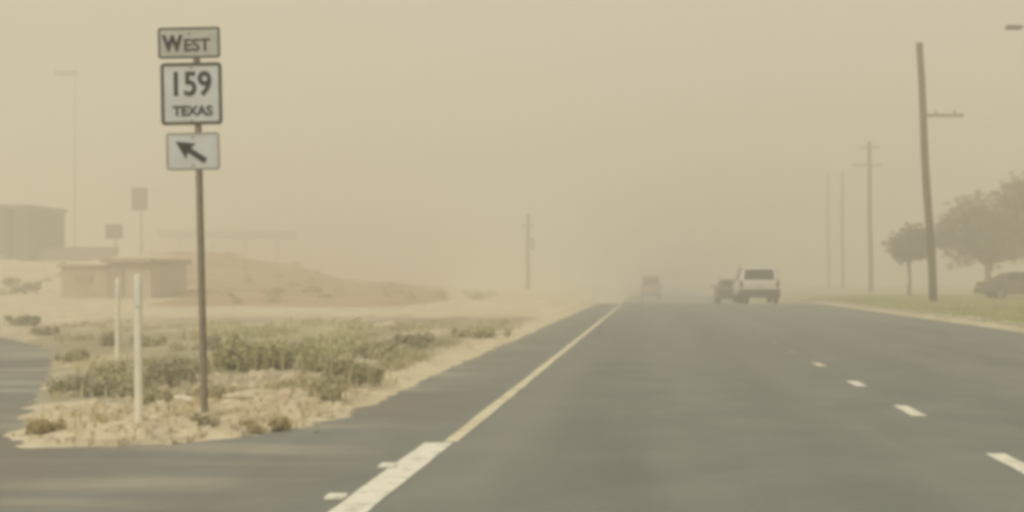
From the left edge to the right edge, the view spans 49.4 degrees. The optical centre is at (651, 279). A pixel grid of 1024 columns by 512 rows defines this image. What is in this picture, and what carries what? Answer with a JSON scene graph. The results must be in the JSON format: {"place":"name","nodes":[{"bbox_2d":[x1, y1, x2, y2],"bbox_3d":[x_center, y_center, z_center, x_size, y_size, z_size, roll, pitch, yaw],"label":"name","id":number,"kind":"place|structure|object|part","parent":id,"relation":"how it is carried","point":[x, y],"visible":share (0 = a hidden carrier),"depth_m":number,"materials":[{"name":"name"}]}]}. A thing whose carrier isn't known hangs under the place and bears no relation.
{"place":"outdoors","nodes":[
{"label":"outdoors","id":0,"kind":"place"},
{"bbox_2d":[4,357,451,446],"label":"gravel","id":1,"kind":"structure","parent":0,"point":[269,406],"depth_m":8.81,"materials":[{"name":"beige gravel"}]},
{"bbox_2d":[0,286,1023,511],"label":"road","id":2,"kind":"structure","parent":0,"point":[676,399],"depth_m":8.23,"materials":[{"name":"grey asphalt"}]},
{"bbox_2d":[324,493,347,500],"bbox_3d":[-1.657,1.138,5.766,0.100,0.024,0.100,0,0,0],"label":"pavement marker","id":3,"kind":"object","parent":2,"relation":"on","point":[335,496],"visible":1,"depth_m":5.72,"materials":[{"name":"white paint"}]},
{"bbox_2d":[378,462,397,468],"bbox_3d":[-1.616,1.138,6.734,0.100,0.024,0.100,0,0,0],"label":"pavement marker","id":4,"kind":"object","parent":2,"relation":"on","point":[385,465],"visible":1,"depth_m":6.69,"materials":[{"name":"white paint"}]},
{"bbox_2d":[329,443,451,511],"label":"gore line","id":5,"kind":"object","parent":2,"relation":"on","point":[368,496],"visible":0.96,"depth_m":6.28,"materials":[{"name":"white paint"}]},
{"bbox_2d":[443,303,625,441],"bbox_3d":[-1.423,1.219,33.890,0.121,0.146,52.220,0,0,0],"label":"edge line","id":6,"kind":"object","parent":2,"relation":"on","point":[474,422],"visible":0.99,"depth_m":10.89,"materials":[{"name":"paint"}]},
{"bbox_2d":[640,275,661,298],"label":"van","id":7,"kind":"object","parent":2,"relation":"on","point":[650,285],"visible":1,"depth_m":112.04,"materials":[{"name":"beige paint"}]},
{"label":"rear window","id":8,"kind":"part","parent":7,"relation":"part of","materials":[{"name":"grey glass"}]},
{"bbox_2d":[712,279,749,303],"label":"sedan","id":9,"kind":"object","parent":2,"relation":"on","point":[723,288],"visible":0.52,"depth_m":63.60,"materials":[{"name":"paint"}]},
{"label":"rear window","id":10,"kind":"part","parent":9,"relation":"part of","materials":[{"name":"black glass"}]},
{"bbox_2d":[730,267,779,302],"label":"suv","id":11,"kind":"object","parent":2,"relation":"on","point":[756,282],"visible":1,"depth_m":54.10,"materials":[{"name":"white paint"}]},
{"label":"rear window","id":12,"kind":"part","parent":11,"relation":"part of","materials":[{"name":"black glass"}]},
{"bbox_2d":[847,381,865,385],"bbox_3d":[2.269,1.146,12.160,0.130,0.001,0.620,0,0,0],"label":"lane marking","id":13,"kind":"object","parent":2,"relation":"on","point":[856,383],"visible":1,"depth_m":12.16,"materials":[{"name":"white paint"}]},
{"bbox_2d":[732,299,1023,333],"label":"kerb","id":14,"kind":"structure","parent":2,"relation":"on","point":[970,319],"depth_m":32.45,"materials":[{"name":"concrete"}]},
{"bbox_2d":[893,405,926,415],"bbox_3d":[2.266,1.146,9.660,0.138,0.001,0.780,0,0,0],"label":"lane marking","id":15,"kind":"object","parent":2,"relation":"on","point":[909,410],"visible":1,"depth_m":9.64,"materials":[{"name":"white paint"}]},
{"bbox_2d":[985,453,1023,473],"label":"lane marking","id":16,"kind":"object","parent":2,"relation":"on","point":[1016,464],"visible":1,"depth_m":6.97,"materials":[{"name":"white paint"}]},
{"bbox_2d":[0,252,1023,447],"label":"ground","id":17,"kind":"structure","parent":0,"point":[534,307],"depth_m":37.83,"materials":[{"name":"beige sand"}]},
{"bbox_2d":[0,276,21,293],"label":"desert shrub","id":18,"kind":"object","parent":17,"relation":"on","point":[8,281],"visible":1,"depth_m":49.90,"materials":[{"name":"green plant"}]},
{"bbox_2d":[0,314,44,325],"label":"desert shrub","id":19,"kind":"object","parent":17,"relation":"on","point":[31,320],"visible":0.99,"depth_m":25.94,"materials":[{"name":"green plant"}]},
{"bbox_2d":[16,282,32,293],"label":"desert shrub","id":20,"kind":"object","parent":17,"relation":"on","point":[25,286],"visible":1,"depth_m":49.88,"materials":[{"name":"green plant"}]},
{"bbox_2d":[0,205,66,260],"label":"block building","id":21,"kind":"structure","parent":17,"relation":"on","point":[26,231],"depth_m":82.45,"materials":[{"name":"concrete"}]},
{"bbox_2d":[28,280,42,293],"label":"desert shrub","id":22,"kind":"object","parent":17,"relation":"on","point":[36,285],"visible":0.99,"depth_m":49.82,"materials":[{"name":"green plant"}]},
{"bbox_2d":[18,325,68,334],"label":"desert shrub","id":23,"kind":"object","parent":17,"relation":"on","point":[54,330],"visible":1,"depth_m":22.10,"materials":[{"name":"green plant"}]},
{"bbox_2d":[25,416,69,434],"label":"desert shrub","id":24,"kind":"object","parent":17,"relation":"on","point":[39,426],"visible":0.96,"depth_m":8.03,"materials":[{"name":"green plant"}]},
{"bbox_2d":[54,70,77,246],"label":"light mast","id":25,"kind":"object","parent":17,"relation":"on","point":[74,73],"visible":0.94,"depth_m":129.91,"materials":[{"name":"metal"}]},
{"bbox_2d":[43,372,95,393],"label":"desert shrub","id":26,"kind":"object","parent":17,"relation":"on","point":[69,382],"visible":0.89,"depth_m":10.73,"materials":[{"name":"green plant"}]},
{"bbox_2d":[50,347,98,362],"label":"desert shrub","id":27,"kind":"object","parent":17,"relation":"on","point":[82,352],"visible":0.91,"depth_m":14.89,"materials":[{"name":"green plant"}]},
{"bbox_2d":[37,247,118,260],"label":"boundary wall","id":28,"kind":"structure","parent":17,"relation":"on","point":[69,253],"depth_m":82.88,"materials":[{"name":"beige concrete"}]},
{"bbox_2d":[77,374,133,397],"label":"desert shrub","id":29,"kind":"object","parent":17,"relation":"on","point":[97,387],"visible":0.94,"depth_m":10.44,"materials":[{"name":"green plant"}]},
{"bbox_2d":[96,330,121,345],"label":"desert shrub","id":30,"kind":"object","parent":17,"relation":"on","point":[107,339],"visible":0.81,"depth_m":18.36,"materials":[{"name":"green plant"}]},
{"bbox_2d":[105,223,122,246],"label":"pole sign","id":31,"kind":"object","parent":17,"relation":"on","point":[114,231],"visible":0.88,"depth_m":87.56,"materials":[{"name":"metal"}]},
{"bbox_2d":[115,278,119,361],"bbox_3d":[-6.604,0.613,13.571,0.200,1.275,0.200,0,0,-9],"label":"delineator post","id":32,"kind":"object","parent":17,"relation":"on","point":[117,318],"visible":0.74,"depth_m":13.56,"materials":[{"name":"plastic"}]},
{"bbox_2d":[57,258,191,297],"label":"shed","id":33,"kind":"structure","parent":17,"relation":"on","point":[163,277],"depth_m":47.00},
{"bbox_2d":[75,273,91,282],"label":"window","id":34,"kind":"structure","parent":33,"relation":"in","point":[79,277],"depth_m":46.95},
{"bbox_2d":[107,268,123,297],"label":"door","id":35,"kind":"structure","parent":33,"relation":"in","point":[112,273],"depth_m":46.74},
{"bbox_2d":[131,274,142,426],"bbox_3d":[-3.791,0.603,8.105,0.200,1.294,0.200,0,0,-9],"label":"delineator post","id":36,"kind":"object","parent":17,"relation":"on","point":[138,368],"visible":0.77,"depth_m":8.10,"materials":[{"name":"plastic"}]},
{"bbox_2d":[132,186,147,253],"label":"pole sign","id":37,"kind":"object","parent":17,"relation":"on","point":[139,198],"visible":0.94,"depth_m":91.56,"materials":[{"name":"metal"}]},
{"bbox_2d":[130,333,172,346],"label":"desert shrub","id":38,"kind":"object","parent":17,"relation":"on","point":[152,342],"visible":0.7,"depth_m":18.31,"materials":[{"name":"green plant"}]},
{"bbox_2d":[133,389,173,404],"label":"desert shrub","id":39,"kind":"object","parent":17,"relation":"on","point":[149,397],"visible":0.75,"depth_m":9.96,"materials":[{"name":"green plant"}]},
{"bbox_2d":[146,412,193,418],"bbox_3d":[-3.700,1.043,8.467,0.400,0.052,0.258,0,0,-13],"label":"sand mound","id":40,"kind":"object","parent":17,"relation":"on","point":[153,415],"visible":0.34,"depth_m":8.41,"materials":[{"name":"beige sand"}]},
{"bbox_2d":[143,353,208,387],"bbox_3d":[-4.946,0.955,11.429,0.578,0.392,0.590,0,0,45],"label":"desert shrub","id":41,"kind":"object","parent":17,"relation":"on","point":[172,371],"visible":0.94,"depth_m":11.37,"materials":[{"name":"green plant"}]},
{"bbox_2d":[171,395,196,401],"bbox_3d":[-4.349,1.111,10.229,0.296,0.080,0.193,0,0,17],"label":"litter scrap","id":42,"kind":"object","parent":17,"relation":"on","point":[181,397],"visible":0.32,"depth_m":10.17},
{"bbox_2d":[157,26,222,413],"bbox_3d":[-3.497,-0.282,8.404,0.484,3.305,0.046,-1,0,0],"label":"route sign","id":43,"kind":"object","parent":17,"relation":"on","point":[191,93],"visible":0.98,"depth_m":8.39,"materials":[{"name":"metal"}]},
{"bbox_2d":[189,413,219,427],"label":"desert shrub","id":44,"kind":"object","parent":17,"relation":"on","point":[207,419],"visible":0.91,"depth_m":8.16,"materials":[{"name":"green plant"}]},
{"bbox_2d":[191,332,230,349],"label":"desert shrub","id":45,"kind":"object","parent":17,"relation":"on","point":[211,341],"visible":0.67,"depth_m":16.99,"materials":[{"name":"green plant"}]},
{"bbox_2d":[47,353,399,427],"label":"dry grass","id":46,"kind":"structure","parent":17,"relation":"on","point":[105,420],"depth_m":9.42,"materials":[{"name":"beige plant"}]},
{"bbox_2d":[158,230,296,262],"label":"forecourt canopy","id":47,"kind":"object","parent":17,"relation":"on","point":[212,235],"visible":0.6,"depth_m":164.50,"materials":[{"name":"metal"}]},
{"bbox_2d":[189,332,284,372],"bbox_3d":[-4.969,0.879,13.107,1.154,0.534,0.982,0,0,0],"label":"desert shrub","id":48,"kind":"object","parent":17,"relation":"on","point":[237,353],"visible":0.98,"depth_m":13.02,"materials":[{"name":"green plant"}]},
{"bbox_2d":[0,248,497,302],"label":"bank scrub","id":49,"kind":"object","parent":17,"relation":"on","point":[318,289],"visible":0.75,"depth_m":57.17,"materials":[{"name":"plant"}]},
{"bbox_2d":[221,389,277,399],"bbox_3d":[-3.740,1.076,10.371,0.552,0.085,0.424,0,0,-33],"label":"sand mound","id":50,"kind":"object","parent":17,"relation":"on","point":[251,394],"visible":0.65,"depth_m":10.29,"materials":[{"name":"beige sand"}]},
{"bbox_2d":[236,417,264,433],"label":"desert shrub","id":51,"kind":"object","parent":17,"relation":"on","point":[255,427],"visible":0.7,"depth_m":8.21,"materials":[{"name":"brown plant"}]},
{"bbox_2d":[254,337,308,369],"bbox_3d":[-4.698,0.957,13.663,1.156,0.464,0.888,0,0,-15],"label":"desert shrub","id":52,"kind":"object","parent":17,"relation":"on","point":[290,352],"visible":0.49,"depth_m":13.49,"materials":[{"name":"green plant"}]},
{"bbox_2d":[267,415,297,432],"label":"desert shrub","id":53,"kind":"object","parent":17,"relation":"on","point":[281,423],"visible":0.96,"depth_m":8.35,"materials":[{"name":"brown plant"}]},
{"bbox_2d":[54,316,519,397],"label":"undergrowth","id":54,"kind":"object","parent":17,"relation":"on","point":[122,370],"visible":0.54,"depth_m":14.20,"materials":[{"name":"plant"}]},
{"bbox_2d":[286,342,352,372],"bbox_3d":[-3.900,0.916,12.920,0.822,0.439,0.642,0,0,0],"label":"desert shrub","id":55,"kind":"object","parent":17,"relation":"on","point":[308,358],"visible":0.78,"depth_m":12.83,"materials":[{"name":"green plant"}]},
{"bbox_2d":[304,374,355,401],"bbox_3d":[-2.908,0.994,9.959,0.483,0.273,0.377,0,0,-27],"label":"desert shrub","id":56,"kind":"object","parent":17,"relation":"on","point":[330,389],"visible":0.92,"depth_m":9.89,"materials":[{"name":"green plant"}]},
{"bbox_2d":[315,351,380,386],"bbox_3d":[-3.050,0.910,11.104,0.696,0.375,0.524,0,0,0],"label":"desert shrub","id":57,"kind":"object","parent":17,"relation":"on","point":[347,367],"visible":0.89,"depth_m":11.09,"materials":[{"name":"green plant"}]},
{"bbox_2d":[206,316,522,363],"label":"weeds","id":58,"kind":"object","parent":17,"relation":"on","point":[345,340],"visible":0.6,"depth_m":21.45,"materials":[{"name":"plant"}]},
{"bbox_2d":[330,338,404,359],"bbox_3d":[-3.754,0.959,14.982,1.068,0.332,0.730,0,0,16],"label":"desert shrub","id":59,"kind":"object","parent":17,"relation":"on","point":[368,351],"visible":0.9,"depth_m":14.91,"materials":[{"name":"green plant"}]},
{"bbox_2d":[364,365,385,383],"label":"desert shrub","id":60,"kind":"object","parent":17,"relation":"on","point":[381,373],"visible":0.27,"depth_m":11.41,"materials":[{"name":"green plant"}]},
{"bbox_2d":[374,320,396,328],"bbox_3d":[-5.929,1.030,24.444,0.555,0.268,0.370,0,0,28],"label":"pale boulder","id":61,"kind":"object","parent":17,"relation":"on","point":[388,323],"visible":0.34,"depth_m":24.34,"materials":[{"name":"beige stone"}]},
{"bbox_2d":[374,330,470,350],"bbox_3d":[-3.548,0.947,17.123,1.450,0.341,1.021,0,0,0],"label":"desert shrub","id":62,"kind":"object","parent":17,"relation":"on","point":[400,339],"visible":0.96,"depth_m":17.08,"materials":[{"name":"green plant"}]},
{"bbox_2d":[418,325,514,338],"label":"desert shrub","id":63,"kind":"object","parent":17,"relation":"on","point":[476,331],"visible":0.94,"depth_m":20.72,"materials":[{"name":"green plant"}]},
{"bbox_2d":[521,214,534,289],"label":"utility pole","id":64,"kind":"object","parent":17,"relation":"on","point":[530,244],"visible":0.98,"depth_m":121.82,"materials":[{"name":"brown wood"}]},
{"bbox_2d":[841,171,844,288],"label":"utility pole","id":65,"kind":"object","parent":17,"relation":"on","point":[842,238],"visible":0.91,"depth_m":137.87,"materials":[{"name":"brown wood"}]},
{"bbox_2d":[851,142,881,291],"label":"utility pole","id":66,"kind":"object","parent":17,"relation":"on","point":[870,239],"visible":1,"depth_m":97.84,"materials":[{"name":"brown wood"}]},
{"bbox_2d":[881,222,939,295],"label":"roadside tree","id":67,"kind":"object","parent":17,"relation":"on","point":[909,247],"visible":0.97,"depth_m":67.30,"materials":[{"name":"green plant"}]},
{"bbox_2d":[916,42,963,301],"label":"utility pole","id":68,"kind":"object","parent":17,"relation":"on","point":[931,257],"visible":0.97,"depth_m":48.85,"materials":[{"name":"brown wood"}]},
{"bbox_2d":[934,171,1023,294],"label":"roadside tree","id":69,"kind":"object","parent":17,"relation":"on","point":[987,245],"visible":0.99,"depth_m":73.57,"materials":[{"name":"green plant"}]},
{"bbox_2d":[974,272,1023,298],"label":"sedan","id":70,"kind":"object","parent":17,"relation":"on","point":[1001,285],"visible":0.91,"depth_m":57.07,"materials":[{"name":"paint"}]},
{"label":"rear window","id":71,"kind":"part","parent":70,"relation":"part of","materials":[{"name":"black glass"}]},
{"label":"side window","id":72,"kind":"part","parent":70,"relation":"part of","materials":[{"name":"black glass"}]},
{"bbox_2d":[0,0,1023,285],"label":"sky","id":73,"kind":"structure","parent":0,"point":[682,142],"materials":[{"name":"beige"}]},
{"bbox_2d":[778,294,1023,326],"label":"verge grass","id":74,"kind":"structure","parent":0,"point":[1002,309],"depth_m":44.02,"materials":[{"name":"plant"}]},
{"bbox_2d":[1005,25,1023,29],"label":"street lamp","id":75,"kind":"object","parent":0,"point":[1013,27],"visible":1,"depth_m":43.87,"materials":[{"name":"metal"}]}
]}

